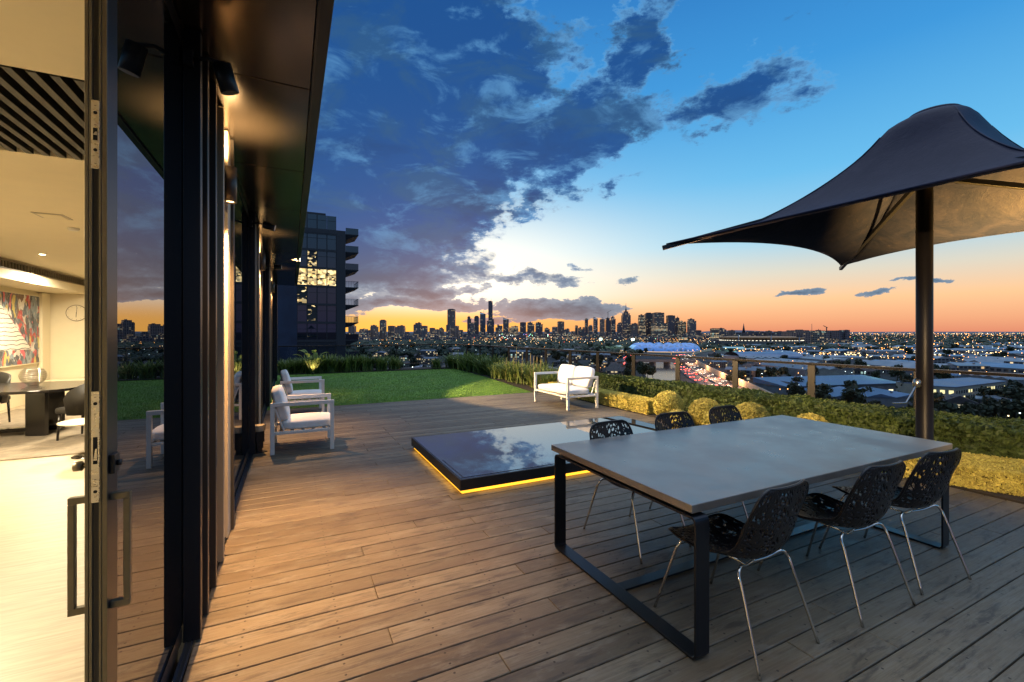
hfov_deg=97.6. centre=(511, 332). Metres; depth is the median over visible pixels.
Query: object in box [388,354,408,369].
strappy plant
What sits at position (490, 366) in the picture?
strappy plant
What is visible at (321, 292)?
window
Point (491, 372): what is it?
strappy plant
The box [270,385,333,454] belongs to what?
lounge armchair
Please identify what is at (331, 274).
window
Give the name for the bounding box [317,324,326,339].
window
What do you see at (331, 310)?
window
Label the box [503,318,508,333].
skyscraper
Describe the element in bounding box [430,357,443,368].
strappy plant
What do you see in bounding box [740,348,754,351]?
house
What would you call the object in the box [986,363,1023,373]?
warehouse
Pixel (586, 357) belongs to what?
house
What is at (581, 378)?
lounge sofa
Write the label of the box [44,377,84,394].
cabinet
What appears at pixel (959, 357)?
warehouse
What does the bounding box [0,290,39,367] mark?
painting
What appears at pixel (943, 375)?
tree
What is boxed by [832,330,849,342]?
tower block
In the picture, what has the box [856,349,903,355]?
warehouse
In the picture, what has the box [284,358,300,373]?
strappy plant
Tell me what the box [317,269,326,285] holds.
window
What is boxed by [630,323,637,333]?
skyscraper
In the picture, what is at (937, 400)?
tree
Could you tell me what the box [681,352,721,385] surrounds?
median barrier
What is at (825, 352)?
house
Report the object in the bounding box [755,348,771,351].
house
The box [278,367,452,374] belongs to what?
planter bed
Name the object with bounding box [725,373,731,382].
tree
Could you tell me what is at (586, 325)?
skyscraper
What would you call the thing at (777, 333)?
tower block
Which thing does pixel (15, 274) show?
bulkhead
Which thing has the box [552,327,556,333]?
tower block
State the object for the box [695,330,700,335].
tower block
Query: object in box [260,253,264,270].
wall light
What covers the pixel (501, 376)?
strappy plant
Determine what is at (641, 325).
skyscraper
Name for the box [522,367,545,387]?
strappy plant
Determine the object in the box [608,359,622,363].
house
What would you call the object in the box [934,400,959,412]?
tree
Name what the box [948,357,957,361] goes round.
house
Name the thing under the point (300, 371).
strappy plant
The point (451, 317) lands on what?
skyscraper
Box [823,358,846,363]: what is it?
house
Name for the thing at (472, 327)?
skyscraper
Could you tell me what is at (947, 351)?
tree
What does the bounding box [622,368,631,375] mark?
tree
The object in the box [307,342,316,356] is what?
window
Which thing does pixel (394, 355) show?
tree
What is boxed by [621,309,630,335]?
skyscraper
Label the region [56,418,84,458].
side table
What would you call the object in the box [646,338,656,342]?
city block
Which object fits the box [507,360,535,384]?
strappy plant
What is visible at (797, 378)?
tree
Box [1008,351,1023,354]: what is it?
warehouse
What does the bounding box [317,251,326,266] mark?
window
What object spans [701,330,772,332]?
hills
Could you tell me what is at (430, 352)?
house
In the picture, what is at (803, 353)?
warehouse
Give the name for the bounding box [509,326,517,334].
tower block
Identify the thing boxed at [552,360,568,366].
house
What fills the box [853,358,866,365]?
tree
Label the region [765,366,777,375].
tree
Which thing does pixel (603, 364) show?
house
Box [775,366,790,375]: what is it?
tree
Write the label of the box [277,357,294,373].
strappy plant
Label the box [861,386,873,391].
tree
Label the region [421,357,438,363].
house
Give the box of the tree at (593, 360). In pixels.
[591,354,603,365]
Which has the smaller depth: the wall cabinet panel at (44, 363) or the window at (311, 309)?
the wall cabinet panel at (44, 363)
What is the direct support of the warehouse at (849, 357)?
on the ground at (550, 360)
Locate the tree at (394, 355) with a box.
[389,352,399,358]
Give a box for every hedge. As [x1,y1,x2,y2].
[548,381,654,414]
[591,371,1023,458]
[881,450,1023,496]
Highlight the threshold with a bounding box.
[168,654,177,681]
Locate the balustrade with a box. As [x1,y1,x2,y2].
[278,344,1023,407]
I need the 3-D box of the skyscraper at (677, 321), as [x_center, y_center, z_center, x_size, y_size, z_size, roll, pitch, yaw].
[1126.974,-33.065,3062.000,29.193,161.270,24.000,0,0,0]
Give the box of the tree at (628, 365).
[625,362,631,369]
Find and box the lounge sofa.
[534,364,597,410]
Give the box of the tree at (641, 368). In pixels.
[636,361,650,376]
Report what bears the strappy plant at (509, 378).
on the planter bed at (1013, 498)
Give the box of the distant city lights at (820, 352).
[376,333,1014,358]
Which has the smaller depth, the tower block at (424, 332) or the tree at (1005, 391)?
the tree at (1005, 391)
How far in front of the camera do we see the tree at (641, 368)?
451.51 m
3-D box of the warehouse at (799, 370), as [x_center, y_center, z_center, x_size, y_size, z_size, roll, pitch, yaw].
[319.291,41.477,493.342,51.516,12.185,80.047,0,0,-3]
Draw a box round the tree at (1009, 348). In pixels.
[1005,346,1014,350]
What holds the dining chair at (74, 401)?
on the rug
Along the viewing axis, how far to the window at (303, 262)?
78.90 m
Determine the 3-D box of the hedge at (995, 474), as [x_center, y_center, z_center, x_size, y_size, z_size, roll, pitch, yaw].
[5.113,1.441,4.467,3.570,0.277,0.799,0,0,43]
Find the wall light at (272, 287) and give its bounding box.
[271,282,273,292]
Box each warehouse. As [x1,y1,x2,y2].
[721,347,743,350]
[723,354,779,363]
[753,358,822,364]
[753,375,895,394]
[758,362,853,375]
[761,350,791,351]
[787,345,820,351]
[798,356,851,364]
[799,352,823,355]
[804,355,863,362]
[804,386,913,407]
[823,348,856,355]
[851,345,879,349]
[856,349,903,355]
[863,360,958,373]
[890,354,950,363]
[891,345,914,349]
[906,371,960,378]
[940,348,1008,354]
[941,354,977,359]
[944,362,1023,364]
[956,359,1006,362]
[961,373,1023,385]
[963,356,1023,358]
[976,347,1005,349]
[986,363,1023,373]
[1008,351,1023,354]
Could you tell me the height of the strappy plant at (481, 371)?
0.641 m
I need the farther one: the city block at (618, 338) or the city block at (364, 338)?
the city block at (618, 338)
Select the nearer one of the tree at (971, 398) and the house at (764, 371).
the tree at (971, 398)
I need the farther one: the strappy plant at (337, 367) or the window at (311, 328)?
the window at (311, 328)
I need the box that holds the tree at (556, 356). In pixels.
[552,352,560,360]
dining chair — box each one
[0,372,10,421]
[55,383,84,440]
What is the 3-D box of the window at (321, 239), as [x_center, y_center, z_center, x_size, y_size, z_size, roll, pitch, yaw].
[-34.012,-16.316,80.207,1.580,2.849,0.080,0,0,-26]
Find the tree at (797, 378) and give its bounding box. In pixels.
[791,376,804,381]
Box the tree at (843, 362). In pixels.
[833,360,850,368]
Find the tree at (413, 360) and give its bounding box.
[409,356,419,366]
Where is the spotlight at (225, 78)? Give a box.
[183,47,238,95]
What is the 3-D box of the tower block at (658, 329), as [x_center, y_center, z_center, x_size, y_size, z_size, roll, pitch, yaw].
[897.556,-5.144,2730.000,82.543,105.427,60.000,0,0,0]
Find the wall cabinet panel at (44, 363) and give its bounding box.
[38,293,49,380]
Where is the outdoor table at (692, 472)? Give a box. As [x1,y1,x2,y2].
[551,415,951,659]
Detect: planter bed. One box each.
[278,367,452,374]
[454,368,1023,503]
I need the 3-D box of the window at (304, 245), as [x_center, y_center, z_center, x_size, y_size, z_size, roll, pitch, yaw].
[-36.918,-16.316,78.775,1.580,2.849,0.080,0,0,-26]
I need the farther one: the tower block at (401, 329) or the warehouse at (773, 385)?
the tower block at (401, 329)
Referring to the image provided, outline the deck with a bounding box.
[183,392,1023,681]
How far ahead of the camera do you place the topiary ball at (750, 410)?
6.57 m
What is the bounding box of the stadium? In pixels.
[630,342,699,351]
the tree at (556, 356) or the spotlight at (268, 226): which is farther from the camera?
the tree at (556, 356)
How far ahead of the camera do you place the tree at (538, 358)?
636.42 m
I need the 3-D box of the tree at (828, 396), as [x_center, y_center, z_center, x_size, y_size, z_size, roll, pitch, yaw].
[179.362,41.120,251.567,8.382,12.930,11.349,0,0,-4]
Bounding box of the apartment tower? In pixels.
[277,212,358,369]
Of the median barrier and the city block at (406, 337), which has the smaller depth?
the median barrier
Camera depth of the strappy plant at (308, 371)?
17.01 m
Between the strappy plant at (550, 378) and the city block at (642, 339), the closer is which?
the strappy plant at (550, 378)
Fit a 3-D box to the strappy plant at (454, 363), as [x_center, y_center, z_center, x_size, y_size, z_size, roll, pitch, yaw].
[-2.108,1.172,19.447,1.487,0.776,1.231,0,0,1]
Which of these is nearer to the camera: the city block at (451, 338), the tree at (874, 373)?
the tree at (874, 373)
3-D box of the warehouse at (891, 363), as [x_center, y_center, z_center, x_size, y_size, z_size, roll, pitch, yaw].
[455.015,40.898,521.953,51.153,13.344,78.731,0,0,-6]
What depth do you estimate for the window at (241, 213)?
4.90 m
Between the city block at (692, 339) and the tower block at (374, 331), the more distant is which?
the tower block at (374, 331)
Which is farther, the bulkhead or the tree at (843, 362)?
the tree at (843, 362)
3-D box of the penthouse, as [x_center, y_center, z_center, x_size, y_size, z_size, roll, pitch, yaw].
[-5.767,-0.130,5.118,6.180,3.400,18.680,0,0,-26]
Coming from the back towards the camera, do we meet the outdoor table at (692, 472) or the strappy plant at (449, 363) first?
the strappy plant at (449, 363)
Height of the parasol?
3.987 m
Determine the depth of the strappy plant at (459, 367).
18.74 m
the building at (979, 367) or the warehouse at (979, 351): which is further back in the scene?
the warehouse at (979, 351)
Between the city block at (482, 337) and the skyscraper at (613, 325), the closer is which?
the city block at (482, 337)
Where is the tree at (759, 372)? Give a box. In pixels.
[756,368,763,376]
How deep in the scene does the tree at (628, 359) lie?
610.83 m
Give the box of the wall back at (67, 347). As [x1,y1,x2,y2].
[47,293,84,378]
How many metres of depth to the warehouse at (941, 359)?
707.43 m
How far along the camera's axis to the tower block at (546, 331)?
3000.00 m
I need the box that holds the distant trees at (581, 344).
[346,334,1023,355]
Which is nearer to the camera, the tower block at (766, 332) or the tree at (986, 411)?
the tree at (986, 411)
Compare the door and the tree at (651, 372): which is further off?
the tree at (651, 372)
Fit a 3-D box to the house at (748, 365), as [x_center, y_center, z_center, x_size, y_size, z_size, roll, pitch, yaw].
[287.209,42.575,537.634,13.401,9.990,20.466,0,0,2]
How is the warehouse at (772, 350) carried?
on the ground at (550, 360)
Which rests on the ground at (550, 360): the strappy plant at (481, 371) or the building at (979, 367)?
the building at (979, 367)
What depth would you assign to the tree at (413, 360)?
555.59 m
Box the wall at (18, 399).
[0,286,42,410]
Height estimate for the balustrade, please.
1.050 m
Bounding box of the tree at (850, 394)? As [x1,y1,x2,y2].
[840,384,866,403]
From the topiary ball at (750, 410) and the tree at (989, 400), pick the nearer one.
the topiary ball at (750, 410)
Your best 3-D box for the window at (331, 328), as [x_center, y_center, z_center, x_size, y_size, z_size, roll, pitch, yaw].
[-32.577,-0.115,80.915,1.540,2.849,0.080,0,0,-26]
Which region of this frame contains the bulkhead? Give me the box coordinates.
[0,257,84,293]
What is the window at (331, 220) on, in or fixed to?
in the apartment tower
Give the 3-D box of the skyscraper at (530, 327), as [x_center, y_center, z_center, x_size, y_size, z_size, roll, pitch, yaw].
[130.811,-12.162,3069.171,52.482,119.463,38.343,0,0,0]
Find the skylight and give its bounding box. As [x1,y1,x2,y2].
[411,416,665,492]
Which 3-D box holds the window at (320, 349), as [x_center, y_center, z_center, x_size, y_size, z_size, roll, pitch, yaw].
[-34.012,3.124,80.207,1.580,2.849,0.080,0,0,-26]
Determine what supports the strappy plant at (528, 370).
on the planter bed at (1013, 498)
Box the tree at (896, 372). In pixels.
[888,364,904,380]
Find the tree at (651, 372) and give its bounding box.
[645,366,653,376]
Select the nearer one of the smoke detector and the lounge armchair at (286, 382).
the smoke detector
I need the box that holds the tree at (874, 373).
[871,370,881,377]
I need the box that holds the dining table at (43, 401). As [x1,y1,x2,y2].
[0,380,84,435]
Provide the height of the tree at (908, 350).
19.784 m
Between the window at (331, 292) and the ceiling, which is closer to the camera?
the ceiling
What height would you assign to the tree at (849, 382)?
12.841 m
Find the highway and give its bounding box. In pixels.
[673,352,742,388]
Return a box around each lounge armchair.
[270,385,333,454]
[280,369,324,411]
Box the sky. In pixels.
[307,0,1023,332]
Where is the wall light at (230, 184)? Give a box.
[224,165,236,203]
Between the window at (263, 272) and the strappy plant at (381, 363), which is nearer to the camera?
the window at (263, 272)
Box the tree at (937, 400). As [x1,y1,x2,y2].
[906,395,940,408]
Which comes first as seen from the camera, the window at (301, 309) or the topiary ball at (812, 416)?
the topiary ball at (812, 416)
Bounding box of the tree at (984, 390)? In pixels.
[977,386,996,395]
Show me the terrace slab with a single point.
(180, 649)
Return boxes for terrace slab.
[171,375,277,681]
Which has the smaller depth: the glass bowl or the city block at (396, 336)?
the glass bowl
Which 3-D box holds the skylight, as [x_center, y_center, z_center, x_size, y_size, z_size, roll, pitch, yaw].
[0.674,1.494,5.984,3.580,0.149,1.960,0,0,-26]
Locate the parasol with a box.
[662,103,1023,439]
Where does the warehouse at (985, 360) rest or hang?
on the ground at (550, 360)
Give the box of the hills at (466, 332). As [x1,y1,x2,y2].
[346,332,616,332]
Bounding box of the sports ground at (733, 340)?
[719,336,804,344]
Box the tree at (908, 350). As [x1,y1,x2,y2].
[903,347,912,353]
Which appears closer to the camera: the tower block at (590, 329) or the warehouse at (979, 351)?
the warehouse at (979, 351)
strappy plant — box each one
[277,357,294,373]
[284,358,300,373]
[286,358,307,372]
[295,355,321,372]
[296,354,324,372]
[305,355,331,372]
[314,352,341,372]
[321,356,342,371]
[337,353,358,371]
[346,354,366,370]
[351,354,368,370]
[357,352,378,370]
[372,354,391,370]
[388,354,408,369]
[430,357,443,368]
[439,353,456,367]
[449,353,466,368]
[452,351,471,369]
[457,351,484,371]
[457,356,472,369]
[464,352,491,370]
[468,355,482,372]
[472,358,489,374]
[474,353,510,374]
[485,360,498,375]
[486,361,501,377]
[487,361,514,379]
[490,361,505,378]
[496,360,521,373]
[501,359,532,381]
[505,365,520,382]
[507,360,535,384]
[517,362,551,385]
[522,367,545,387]
[533,369,557,383]
[534,360,559,370]
[537,367,556,388]
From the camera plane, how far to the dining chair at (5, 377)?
7.72 m
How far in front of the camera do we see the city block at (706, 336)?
2510.07 m
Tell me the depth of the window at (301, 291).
78.79 m
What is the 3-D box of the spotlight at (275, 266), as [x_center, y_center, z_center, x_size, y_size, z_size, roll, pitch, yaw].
[-4.984,-1.370,9.362,0.304,0.087,0.086,0,0,-21]
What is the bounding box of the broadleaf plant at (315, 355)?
[294,349,329,373]
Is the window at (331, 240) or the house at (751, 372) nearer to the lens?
the window at (331, 240)
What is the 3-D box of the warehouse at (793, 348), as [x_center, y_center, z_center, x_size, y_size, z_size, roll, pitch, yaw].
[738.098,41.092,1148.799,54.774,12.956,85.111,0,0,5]
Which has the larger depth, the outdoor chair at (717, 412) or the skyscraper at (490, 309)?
the skyscraper at (490, 309)
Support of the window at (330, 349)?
in the apartment tower
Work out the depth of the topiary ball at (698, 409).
7.12 m
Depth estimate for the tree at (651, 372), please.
467.40 m
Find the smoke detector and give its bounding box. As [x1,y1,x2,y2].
[67,227,79,230]
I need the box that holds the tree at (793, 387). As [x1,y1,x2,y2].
[786,381,805,394]
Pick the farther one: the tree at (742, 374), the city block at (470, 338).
the city block at (470, 338)
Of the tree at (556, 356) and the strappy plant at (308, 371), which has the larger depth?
the tree at (556, 356)
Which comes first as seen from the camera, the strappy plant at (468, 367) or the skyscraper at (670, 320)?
the strappy plant at (468, 367)
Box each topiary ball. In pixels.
[652,390,684,416]
[666,409,687,428]
[687,397,719,425]
[701,412,728,424]
[730,402,770,420]
[796,412,828,422]
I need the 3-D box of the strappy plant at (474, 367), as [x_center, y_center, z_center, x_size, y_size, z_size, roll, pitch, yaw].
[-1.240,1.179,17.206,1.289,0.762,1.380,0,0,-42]
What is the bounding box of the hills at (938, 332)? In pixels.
[850,332,1023,332]
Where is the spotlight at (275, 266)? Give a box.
[265,264,281,268]
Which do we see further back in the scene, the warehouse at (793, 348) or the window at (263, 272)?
the warehouse at (793, 348)
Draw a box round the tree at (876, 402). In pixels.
[866,400,881,405]
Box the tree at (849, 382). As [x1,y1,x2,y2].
[844,379,856,386]
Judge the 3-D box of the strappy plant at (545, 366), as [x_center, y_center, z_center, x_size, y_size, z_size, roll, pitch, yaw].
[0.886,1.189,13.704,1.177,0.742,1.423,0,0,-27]
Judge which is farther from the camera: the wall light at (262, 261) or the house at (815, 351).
the house at (815, 351)
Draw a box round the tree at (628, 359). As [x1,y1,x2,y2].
[625,355,631,362]
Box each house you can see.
[373,351,386,356]
[400,355,409,360]
[403,360,409,367]
[414,355,425,362]
[420,349,437,355]
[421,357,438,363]
[510,350,525,357]
[539,351,549,356]
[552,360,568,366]
[567,354,580,359]
[583,355,589,359]
[587,364,602,370]
[589,361,606,367]
[590,353,610,361]
[605,367,624,374]
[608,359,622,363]
[608,363,625,367]
[708,360,727,367]
[725,367,756,380]
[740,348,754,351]
[742,363,759,366]
[751,366,779,376]
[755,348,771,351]
[808,350,819,353]
[820,351,834,354]
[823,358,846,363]
[854,368,877,375]
[862,351,877,356]
[868,355,885,359]
[943,393,978,407]
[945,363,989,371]
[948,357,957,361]
[949,350,964,354]
[958,345,972,348]
[975,395,1011,403]
[1004,346,1022,349]
[1004,359,1023,363]
[1008,353,1023,357]
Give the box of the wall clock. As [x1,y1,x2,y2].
[66,305,84,320]
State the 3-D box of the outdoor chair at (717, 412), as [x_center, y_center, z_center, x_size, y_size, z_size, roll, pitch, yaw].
[2.215,1.150,4.169,0.504,0.844,0.634,0,0,-27]
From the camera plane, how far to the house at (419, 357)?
701.77 m
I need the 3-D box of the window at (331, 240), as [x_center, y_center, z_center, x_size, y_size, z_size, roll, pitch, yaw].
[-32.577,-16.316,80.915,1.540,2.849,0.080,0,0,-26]
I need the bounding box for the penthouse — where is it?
[67,0,333,681]
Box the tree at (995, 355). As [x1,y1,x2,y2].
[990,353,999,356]
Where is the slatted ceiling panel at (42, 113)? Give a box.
[0,64,84,159]
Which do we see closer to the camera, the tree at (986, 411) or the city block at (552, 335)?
the tree at (986, 411)
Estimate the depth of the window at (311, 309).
79.47 m
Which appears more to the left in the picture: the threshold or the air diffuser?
the air diffuser
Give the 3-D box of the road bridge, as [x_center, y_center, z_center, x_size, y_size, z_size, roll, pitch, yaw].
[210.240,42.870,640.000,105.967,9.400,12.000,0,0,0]
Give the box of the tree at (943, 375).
[935,368,953,378]
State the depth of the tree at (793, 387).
312.16 m
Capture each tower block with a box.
[348,325,355,333]
[359,329,369,336]
[370,325,378,337]
[388,326,395,336]
[395,325,405,333]
[413,322,421,339]
[421,326,427,339]
[429,328,434,334]
[439,327,443,335]
[446,325,450,336]
[455,326,458,338]
[459,330,462,339]
[495,325,501,333]
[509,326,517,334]
[544,327,549,335]
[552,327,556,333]
[577,327,584,334]
[588,325,592,333]
[651,323,667,336]
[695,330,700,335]
[710,328,718,338]
[719,328,725,338]
[727,330,734,335]
[742,331,763,335]
[764,330,771,335]
[773,331,785,335]
[781,330,810,343]
[809,329,825,343]
[825,330,834,342]
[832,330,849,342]
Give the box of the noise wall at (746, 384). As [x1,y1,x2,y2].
[692,347,770,392]
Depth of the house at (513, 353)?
832.39 m
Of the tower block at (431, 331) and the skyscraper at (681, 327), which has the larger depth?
the skyscraper at (681, 327)
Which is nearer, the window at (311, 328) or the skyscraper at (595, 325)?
the window at (311, 328)
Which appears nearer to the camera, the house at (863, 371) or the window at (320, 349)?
the window at (320, 349)
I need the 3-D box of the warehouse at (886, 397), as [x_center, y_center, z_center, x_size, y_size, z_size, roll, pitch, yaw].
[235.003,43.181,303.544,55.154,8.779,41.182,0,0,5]
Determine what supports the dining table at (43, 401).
on the rug
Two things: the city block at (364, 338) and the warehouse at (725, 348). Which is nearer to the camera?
the warehouse at (725, 348)
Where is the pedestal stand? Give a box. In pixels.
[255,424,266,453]
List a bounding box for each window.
[234,179,248,495]
[262,251,265,414]
[272,279,274,385]
[297,287,306,302]
[297,305,306,320]
[297,324,306,339]
[297,342,306,357]
[298,268,306,284]
[300,250,306,265]
[302,233,306,247]
[307,214,316,227]
[307,233,316,248]
[307,250,316,266]
[307,269,316,284]
[307,287,316,302]
[307,305,316,321]
[307,324,316,339]
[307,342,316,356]
[317,215,326,228]
[317,234,326,248]
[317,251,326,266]
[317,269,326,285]
[317,287,326,303]
[317,306,326,321]
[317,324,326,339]
[317,342,326,354]
[327,216,335,229]
[327,235,335,249]
[327,252,335,267]
[327,270,335,285]
[327,288,335,303]
[327,306,335,321]
[327,324,335,339]
[327,342,335,356]
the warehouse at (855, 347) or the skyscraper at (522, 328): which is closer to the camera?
the warehouse at (855, 347)
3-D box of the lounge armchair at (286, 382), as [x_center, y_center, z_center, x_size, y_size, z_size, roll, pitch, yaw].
[-4.126,1.149,8.811,0.771,0.842,0.742,0,0,-27]
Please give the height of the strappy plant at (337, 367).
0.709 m
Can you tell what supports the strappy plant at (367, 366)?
on the planter bed at (406, 369)
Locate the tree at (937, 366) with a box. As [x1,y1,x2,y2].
[934,364,950,375]
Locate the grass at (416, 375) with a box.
[268,368,528,409]
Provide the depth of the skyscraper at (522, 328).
3000.00 m
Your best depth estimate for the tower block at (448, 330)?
2300.00 m
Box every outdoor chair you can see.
[583,419,690,563]
[649,411,747,518]
[653,479,819,680]
[709,405,764,517]
[757,460,915,627]
[819,448,971,594]
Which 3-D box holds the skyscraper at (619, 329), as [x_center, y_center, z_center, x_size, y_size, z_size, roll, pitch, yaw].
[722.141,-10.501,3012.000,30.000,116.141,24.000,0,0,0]
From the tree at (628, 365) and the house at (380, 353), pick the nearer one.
the tree at (628, 365)
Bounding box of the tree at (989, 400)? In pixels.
[981,395,1011,416]
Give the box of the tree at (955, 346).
[951,344,958,347]
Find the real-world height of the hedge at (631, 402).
0.306 m
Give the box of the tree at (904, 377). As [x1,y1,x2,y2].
[898,372,913,385]
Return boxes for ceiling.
[0,0,84,278]
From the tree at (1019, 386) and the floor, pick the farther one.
the tree at (1019, 386)
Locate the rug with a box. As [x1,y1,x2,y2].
[0,409,84,460]
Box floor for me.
[0,405,84,681]
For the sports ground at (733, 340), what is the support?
on the ground at (550, 360)
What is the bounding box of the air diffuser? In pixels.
[31,212,71,219]
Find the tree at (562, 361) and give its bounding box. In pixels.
[560,358,567,363]
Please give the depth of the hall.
693.87 m
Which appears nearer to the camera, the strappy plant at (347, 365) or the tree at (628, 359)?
the strappy plant at (347, 365)
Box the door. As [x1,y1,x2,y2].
[67,0,182,681]
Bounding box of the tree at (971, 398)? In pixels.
[966,396,977,402]
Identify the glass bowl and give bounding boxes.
[18,368,47,383]
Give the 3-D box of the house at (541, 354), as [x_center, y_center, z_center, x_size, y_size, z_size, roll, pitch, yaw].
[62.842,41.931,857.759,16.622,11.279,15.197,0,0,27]
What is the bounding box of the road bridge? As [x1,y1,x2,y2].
[621,359,697,365]
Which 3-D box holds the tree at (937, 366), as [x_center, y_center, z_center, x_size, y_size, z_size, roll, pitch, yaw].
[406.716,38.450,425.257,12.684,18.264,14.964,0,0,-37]
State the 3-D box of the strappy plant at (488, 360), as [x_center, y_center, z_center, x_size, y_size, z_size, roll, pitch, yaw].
[-0.766,1.139,16.491,1.527,0.843,1.427,0,0,8]
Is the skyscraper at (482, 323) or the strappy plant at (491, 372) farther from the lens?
the skyscraper at (482, 323)
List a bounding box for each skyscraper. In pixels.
[380,320,386,339]
[447,309,455,336]
[467,317,471,334]
[471,322,474,333]
[474,316,478,333]
[480,312,485,335]
[487,318,493,333]
[488,301,492,318]
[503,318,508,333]
[520,322,525,334]
[527,322,533,334]
[535,322,542,335]
[557,321,563,335]
[585,318,587,333]
[593,317,597,333]
[600,319,604,335]
[605,317,610,336]
[611,316,615,334]
[617,322,621,335]
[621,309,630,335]
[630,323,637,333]
[638,314,645,334]
[644,313,651,335]
[652,312,663,322]
[666,315,674,334]
[675,317,679,334]
[678,321,685,334]
[687,318,695,334]
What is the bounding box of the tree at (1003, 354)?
[1000,351,1007,356]
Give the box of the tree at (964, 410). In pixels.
[955,403,976,415]
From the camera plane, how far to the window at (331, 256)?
80.92 m
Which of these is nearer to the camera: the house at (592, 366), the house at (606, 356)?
the house at (592, 366)
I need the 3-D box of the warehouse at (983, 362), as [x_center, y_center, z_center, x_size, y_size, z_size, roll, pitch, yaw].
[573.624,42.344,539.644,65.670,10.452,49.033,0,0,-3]
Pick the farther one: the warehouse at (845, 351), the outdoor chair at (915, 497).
the warehouse at (845, 351)
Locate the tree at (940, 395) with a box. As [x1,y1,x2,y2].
[934,392,945,400]
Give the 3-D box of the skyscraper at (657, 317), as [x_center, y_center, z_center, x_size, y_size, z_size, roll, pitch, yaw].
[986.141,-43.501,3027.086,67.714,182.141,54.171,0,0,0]
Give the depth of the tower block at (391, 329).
2550.00 m
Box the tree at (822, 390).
[805,381,833,398]
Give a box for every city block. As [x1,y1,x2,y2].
[358,336,370,340]
[391,333,403,339]
[402,336,416,339]
[429,334,440,339]
[446,336,456,339]
[466,336,474,340]
[479,335,486,339]
[487,333,498,339]
[516,334,525,340]
[535,335,546,339]
[548,333,558,339]
[579,333,588,336]
[582,336,590,340]
[592,334,601,339]
[613,337,626,339]
[630,335,641,339]
[638,336,646,342]
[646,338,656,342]
[657,336,669,342]
[660,339,668,342]
[669,335,681,342]
[679,337,687,342]
[690,336,700,342]
[695,338,706,342]
[700,334,709,340]
[833,339,846,342]
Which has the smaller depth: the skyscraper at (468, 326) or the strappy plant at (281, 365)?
the strappy plant at (281, 365)
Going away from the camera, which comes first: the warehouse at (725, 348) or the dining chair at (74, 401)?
the dining chair at (74, 401)
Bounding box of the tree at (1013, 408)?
[996,397,1023,418]
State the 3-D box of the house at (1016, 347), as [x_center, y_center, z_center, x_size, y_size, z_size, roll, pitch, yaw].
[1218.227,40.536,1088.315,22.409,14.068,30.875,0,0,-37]
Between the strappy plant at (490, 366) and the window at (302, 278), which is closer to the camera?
the strappy plant at (490, 366)
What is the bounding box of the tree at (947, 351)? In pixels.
[942,349,951,354]
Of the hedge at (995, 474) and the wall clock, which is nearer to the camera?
the hedge at (995, 474)
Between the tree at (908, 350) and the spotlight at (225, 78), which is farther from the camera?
the tree at (908, 350)
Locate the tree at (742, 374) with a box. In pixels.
[738,370,747,379]
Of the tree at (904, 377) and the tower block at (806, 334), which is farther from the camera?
the tower block at (806, 334)
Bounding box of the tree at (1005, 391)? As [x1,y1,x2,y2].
[992,383,1023,399]
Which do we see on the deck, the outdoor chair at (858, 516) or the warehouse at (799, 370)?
the outdoor chair at (858, 516)
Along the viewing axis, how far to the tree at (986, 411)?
219.61 m
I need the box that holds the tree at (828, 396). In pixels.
[822,394,835,399]
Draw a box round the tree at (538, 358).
[535,355,541,363]
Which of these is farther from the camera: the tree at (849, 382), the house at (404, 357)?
the house at (404, 357)
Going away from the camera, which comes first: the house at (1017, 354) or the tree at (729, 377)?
the tree at (729, 377)
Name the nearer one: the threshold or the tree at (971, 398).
the threshold
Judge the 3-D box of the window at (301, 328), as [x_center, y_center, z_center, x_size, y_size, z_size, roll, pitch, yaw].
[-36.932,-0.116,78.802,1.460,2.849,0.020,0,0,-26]
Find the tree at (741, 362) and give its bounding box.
[738,357,746,364]
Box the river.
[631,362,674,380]
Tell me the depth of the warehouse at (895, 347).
1182.38 m
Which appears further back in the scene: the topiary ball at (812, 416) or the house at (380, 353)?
the house at (380, 353)
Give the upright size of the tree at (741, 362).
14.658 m
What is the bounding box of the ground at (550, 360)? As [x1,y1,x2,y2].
[346,333,1023,416]
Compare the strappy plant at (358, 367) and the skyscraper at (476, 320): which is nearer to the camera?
the strappy plant at (358, 367)
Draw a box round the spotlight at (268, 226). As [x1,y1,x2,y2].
[249,220,275,230]
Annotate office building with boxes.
[896,377,1005,396]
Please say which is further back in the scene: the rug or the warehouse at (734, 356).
the warehouse at (734, 356)
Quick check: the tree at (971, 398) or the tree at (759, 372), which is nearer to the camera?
the tree at (971, 398)
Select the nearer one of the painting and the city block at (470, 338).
the painting
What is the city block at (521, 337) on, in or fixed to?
on the ground at (550, 360)
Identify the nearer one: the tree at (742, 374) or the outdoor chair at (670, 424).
the outdoor chair at (670, 424)
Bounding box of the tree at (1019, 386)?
[1007,379,1023,395]
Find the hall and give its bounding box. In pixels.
[724,352,803,359]
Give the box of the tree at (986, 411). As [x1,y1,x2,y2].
[963,401,993,417]
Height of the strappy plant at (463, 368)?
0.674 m

